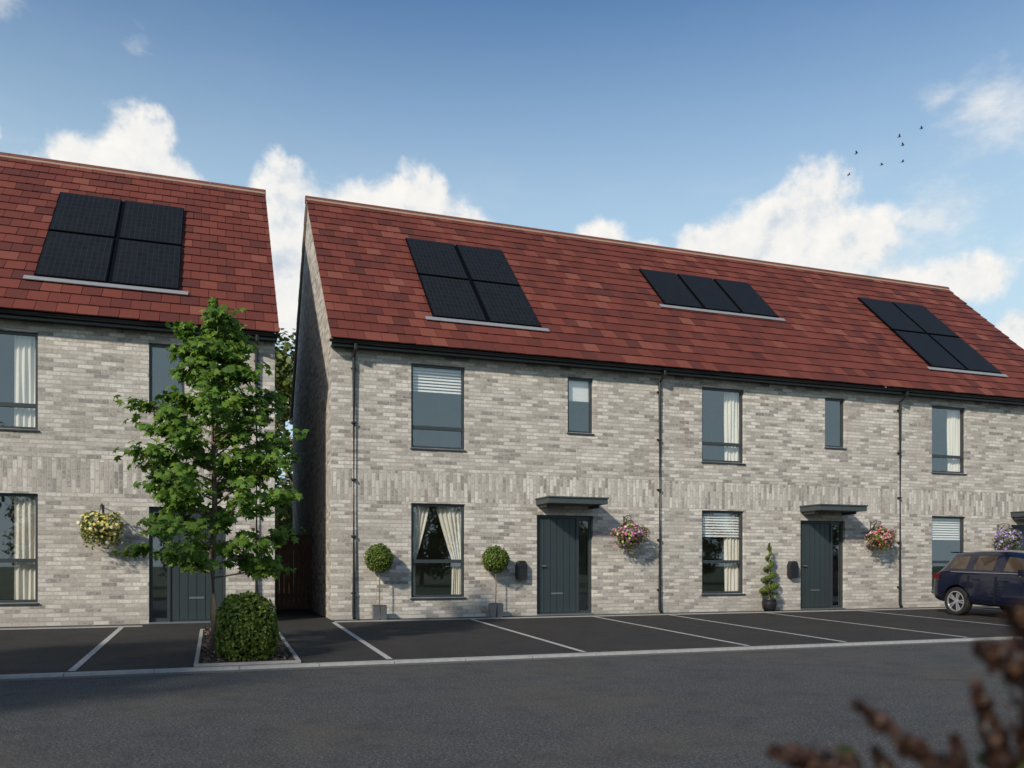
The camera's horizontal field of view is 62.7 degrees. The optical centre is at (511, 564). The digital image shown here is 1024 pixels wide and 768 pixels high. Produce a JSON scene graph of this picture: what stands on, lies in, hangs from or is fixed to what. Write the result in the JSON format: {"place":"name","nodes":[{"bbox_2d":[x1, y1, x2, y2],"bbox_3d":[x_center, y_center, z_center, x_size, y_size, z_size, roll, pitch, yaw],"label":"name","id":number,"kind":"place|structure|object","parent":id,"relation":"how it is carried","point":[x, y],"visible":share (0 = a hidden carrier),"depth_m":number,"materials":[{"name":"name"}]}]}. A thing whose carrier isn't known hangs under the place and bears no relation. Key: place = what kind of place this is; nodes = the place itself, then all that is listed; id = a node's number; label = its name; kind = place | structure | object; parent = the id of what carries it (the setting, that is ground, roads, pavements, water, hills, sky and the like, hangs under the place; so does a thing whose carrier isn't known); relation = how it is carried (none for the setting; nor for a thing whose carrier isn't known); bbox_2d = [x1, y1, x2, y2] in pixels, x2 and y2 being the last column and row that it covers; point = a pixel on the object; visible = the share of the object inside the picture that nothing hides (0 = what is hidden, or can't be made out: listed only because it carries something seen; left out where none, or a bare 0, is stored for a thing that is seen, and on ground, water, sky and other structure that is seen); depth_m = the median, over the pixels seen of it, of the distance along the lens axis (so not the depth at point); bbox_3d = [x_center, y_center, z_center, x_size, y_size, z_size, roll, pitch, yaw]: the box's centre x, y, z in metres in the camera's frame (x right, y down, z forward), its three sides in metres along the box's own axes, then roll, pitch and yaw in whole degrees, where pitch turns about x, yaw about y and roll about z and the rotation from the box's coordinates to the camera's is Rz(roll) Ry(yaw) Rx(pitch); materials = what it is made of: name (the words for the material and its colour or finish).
{"place":"outdoors","nodes":[
{"label":"outdoors","id":0,"kind":"place"},
{"bbox_2d":[0,152,278,333],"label":"roof ridge and verge","id":1,"kind":"structure","parent":0,"point":[95,167],"depth_m":18.60,"materials":[{"name":"red tile"}]},
{"bbox_2d":[0,606,1021,674],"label":"parking area","id":2,"kind":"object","parent":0,"point":[310,636],"depth_m":13.60,"materials":[{"name":"asphalt"}]},
{"bbox_2d":[0,319,274,626],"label":"walls","id":3,"kind":"structure","parent":2,"relation":"on","point":[65,467],"depth_m":14.78,"materials":[{"name":"grey brick"}]},
{"bbox_2d":[77,503,123,549],"bbox_3d":[-7.114,-0.671,14.555,0.754,0.813,0.632,0,0,-19],"label":"hanging flower basket","id":4,"kind":"object","parent":3,"relation":"attached to","point":[98,531],"visible":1,"depth_m":14.43,"materials":[{"name":"yellow plant"}]},
{"bbox_2d":[0,334,210,620],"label":"interior","id":5,"kind":"object","parent":3,"relation":"attached to","point":[162,366],"visible":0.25,"depth_m":17.16,"materials":[{"name":"paint"}]},
{"bbox_2d":[14,335,166,617],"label":"curtains and blinds","id":6,"kind":"object","parent":5,"relation":"attached to","point":[24,507],"visible":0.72,"depth_m":14.63,"materials":[{"name":"white fabric"}]},
{"bbox_2d":[0,330,225,623],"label":"frames and doors","id":7,"kind":"structure","parent":3,"relation":"attached to","point":[189,595],"depth_m":15.32,"materials":[{"name":"metal"}]},
{"bbox_2d":[0,156,279,331],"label":"roof tiles","id":8,"kind":"object","parent":3,"relation":"attached to","point":[30,191],"visible":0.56,"depth_m":16.68,"materials":[{"name":"red tile"}]},
{"bbox_2d":[23,192,187,294],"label":"solar panels","id":9,"kind":"object","parent":8,"relation":"on","point":[106,242],"visible":1,"depth_m":16.23,"materials":[{"name":"black glass"}]},
{"bbox_2d":[0,309,279,592],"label":"gutter and downpipes","id":10,"kind":"object","parent":3,"relation":"attached to","point":[256,337],"visible":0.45,"depth_m":14.68,"materials":[{"name":"black plastic"}]},
{"bbox_2d":[194,628,300,666],"bbox_3d":[-3.873,1.168,12.101,1.220,0.284,4.400,0,0,-19],"label":"planting bed","id":11,"kind":"object","parent":2,"relation":"on","point":[205,656],"visible":0.27,"depth_m":10.47,"materials":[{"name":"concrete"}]},
{"bbox_2d":[110,296,308,651],"bbox_3d":[-3.928,-1.174,11.030,2.426,4.751,2.413,0,0,-19],"label":"maple tree","id":12,"kind":"object","parent":11,"relation":"on","point":[201,358],"visible":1,"depth_m":10.82,"materials":[{"name":"green plant"}]},
{"bbox_2d":[214,590,280,660],"bbox_3d":[-3.297,0.798,10.477,0.798,0.971,0.803,0,0,-19],"label":"clipped bush","id":13,"kind":"object","parent":11,"relation":"on","point":[247,625],"visible":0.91,"depth_m":10.21,"materials":[{"name":"green plant"}]},
{"bbox_2d":[364,543,393,619],"bbox_3d":[-2.556,0.316,16.181,0.585,1.487,0.548,0,0,-19],"label":"potted topiary tree","id":14,"kind":"object","parent":2,"relation":"on","point":[379,557],"visible":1,"depth_m":16.08,"materials":[{"name":"green plant"}]},
{"bbox_2d":[481,545,509,617],"bbox_3d":[-0.320,0.323,16.966,0.583,1.474,0.565,0,0,-19],"label":"potted topiary tree","id":15,"kind":"object","parent":2,"relation":"on","point":[495,559],"visible":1,"depth_m":16.87,"materials":[{"name":"green plant"}]},
{"bbox_2d":[68,608,1017,670],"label":"parking lines","id":16,"kind":"object","parent":2,"relation":"on","point":[77,665],"visible":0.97,"depth_m":13.42,"materials":[{"name":"paint"}]},
{"bbox_2d":[293,211,1023,619],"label":"walls","id":17,"kind":"structure","parent":2,"relation":"on","point":[523,449],"depth_m":18.45,"materials":[{"name":"grey brick"}]},
{"bbox_2d":[275,535,310,608],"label":"wooden gate","id":18,"kind":"structure","parent":17,"relation":"attached to","point":[287,595],"depth_m":19.43,"materials":[{"name":"brown wood"}]},
{"bbox_2d":[515,561,527,579],"bbox_3d":[0.196,0.105,17.375,0.220,0.390,0.153,0,0,-19],"label":"letter box","id":19,"kind":"object","parent":17,"relation":"attached to","point":[521,570],"visible":1,"depth_m":17.32,"materials":[{"name":"black metal"}]},
{"bbox_2d":[611,515,649,552],"bbox_3d":[2.553,-0.661,17.952,0.650,0.834,0.862,0,0,44],"label":"hanging flower basket","id":20,"kind":"object","parent":17,"relation":"attached to","point":[626,536],"visible":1,"depth_m":17.82,"materials":[{"name":"multicoloured plastic"}]},
{"bbox_2d":[290,199,1023,409],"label":"roof tiles","id":21,"kind":"object","parent":17,"relation":"attached to","point":[589,299],"visible":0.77,"depth_m":20.29,"materials":[{"name":"red tile"}]},
{"bbox_2d":[405,238,1007,376],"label":"solar panels","id":22,"kind":"object","parent":21,"relation":"on","point":[470,285],"visible":1,"depth_m":20.64,"materials":[{"name":"black glass"}]},
{"bbox_2d":[291,338,1023,618],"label":"gutter and downpipes","id":23,"kind":"object","parent":17,"relation":"attached to","point":[355,345],"visible":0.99,"depth_m":18.32,"materials":[{"name":"black plastic"}]},
{"bbox_2d":[413,367,959,613],"bbox_3d":[4.451,-1.590,23.633,19.893,5.300,8.560,0,0,-19],"label":"interior","id":24,"kind":"object","parent":17,"relation":"attached to","point":[437,409],"visible":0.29,"depth_m":21.43,"materials":[{"name":"paint"}]},
{"bbox_2d":[413,368,959,609],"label":"curtains and blinds","id":25,"kind":"object","parent":24,"relation":"attached to","point":[450,519],"visible":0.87,"depth_m":19.07,"materials":[{"name":"white fabric"}]},
{"bbox_2d":[410,364,1023,615],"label":"frames and doors","id":26,"kind":"structure","parent":17,"relation":"attached to","point":[557,564],"depth_m":17.98,"materials":[{"name":"metal"}]},
{"bbox_2d":[787,561,798,577],"bbox_3d":[6.552,0.105,19.615,0.220,0.390,0.153,0,0,-19],"label":"letter box","id":27,"kind":"object","parent":17,"relation":"attached to","point":[792,569],"visible":1,"depth_m":19.57,"materials":[{"name":"black metal"}]},
{"bbox_2d":[864,520,898,552],"bbox_3d":[8.829,-0.669,20.163,0.934,0.818,0.654,0,0,-19],"label":"hanging flower basket","id":28,"kind":"object","parent":17,"relation":"attached to","point":[882,538],"visible":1,"depth_m":20.05,"materials":[{"name":"pink plastic"}]},
{"bbox_2d":[991,523,1022,549],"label":"hanging flower basket","id":29,"kind":"object","parent":17,"relation":"attached to","point":[1012,536],"visible":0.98,"depth_m":21.40,"materials":[{"name":"purple plastic"}]},
{"bbox_2d":[759,543,778,611],"bbox_3d":[5.858,0.278,19.148,0.469,1.564,0.452,0,0,-19],"label":"spiral topiary","id":30,"kind":"object","parent":2,"relation":"on","point":[769,605],"visible":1,"depth_m":19.07,"materials":[{"name":"green plant"}]},
{"bbox_2d":[932,550,1023,614],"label":"parked car","id":31,"kind":"object","parent":2,"relation":"on","point":[964,582],"visible":0.91,"depth_m":17.98,"materials":[{"name":"blue paint"}]},
{"bbox_2d":[0,641,1023,767],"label":"road","id":32,"kind":"structure","parent":0,"point":[726,710],"depth_m":6.98,"materials":[{"name":"grey asphalt"}]},
{"bbox_2d":[0,639,1020,681],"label":"road channel","id":33,"kind":"object","parent":32,"relation":"on","point":[194,672],"visible":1,"depth_m":10.53,"materials":[{"name":"grey concrete"}]},
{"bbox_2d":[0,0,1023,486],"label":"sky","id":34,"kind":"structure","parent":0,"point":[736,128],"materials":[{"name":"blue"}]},
{"bbox_2d":[290,195,1023,419],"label":"roof ridge and verge","id":35,"kind":"structure","parent":0,"point":[562,234],"depth_m":22.18,"materials":[{"name":"red tile"}]},
{"bbox_3d":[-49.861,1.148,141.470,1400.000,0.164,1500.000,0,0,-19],"label":"ground","id":36,"kind":"structure","parent":0,"visible":0},
{"bbox_2d":[275,328,295,534],"bbox_3d":[-8.031,-3.679,30.264,6.959,9.960,7.317,0,0,-35],"label":"broadleaf tree","id":37,"kind":"object","parent":36,"relation":"on","point":[283,383],"visible":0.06,"depth_m":28.34,"materials":[{"name":"green plant"}]},
{"bbox_2d":[0,607,997,629],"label":"path edging","id":38,"kind":"object","parent":36,"relation":"on","point":[514,617],"visible":0.21,"depth_m":17.11,"materials":[{"name":"concrete"}]},
{"bbox_2d":[0,637,1016,678],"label":"kerb","id":39,"kind":"structure","parent":36,"relation":"on","point":[92,673],"depth_m":10.67,"materials":[{"name":"concrete"}]},
{"bbox_2d":[764,597,1023,767],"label":"buddleia shrub","id":40,"kind":"object","parent":36,"relation":"on","point":[1004,658],"visible":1,"depth_m":0.77,"materials":[{"name":"brown plant"}]}
]}

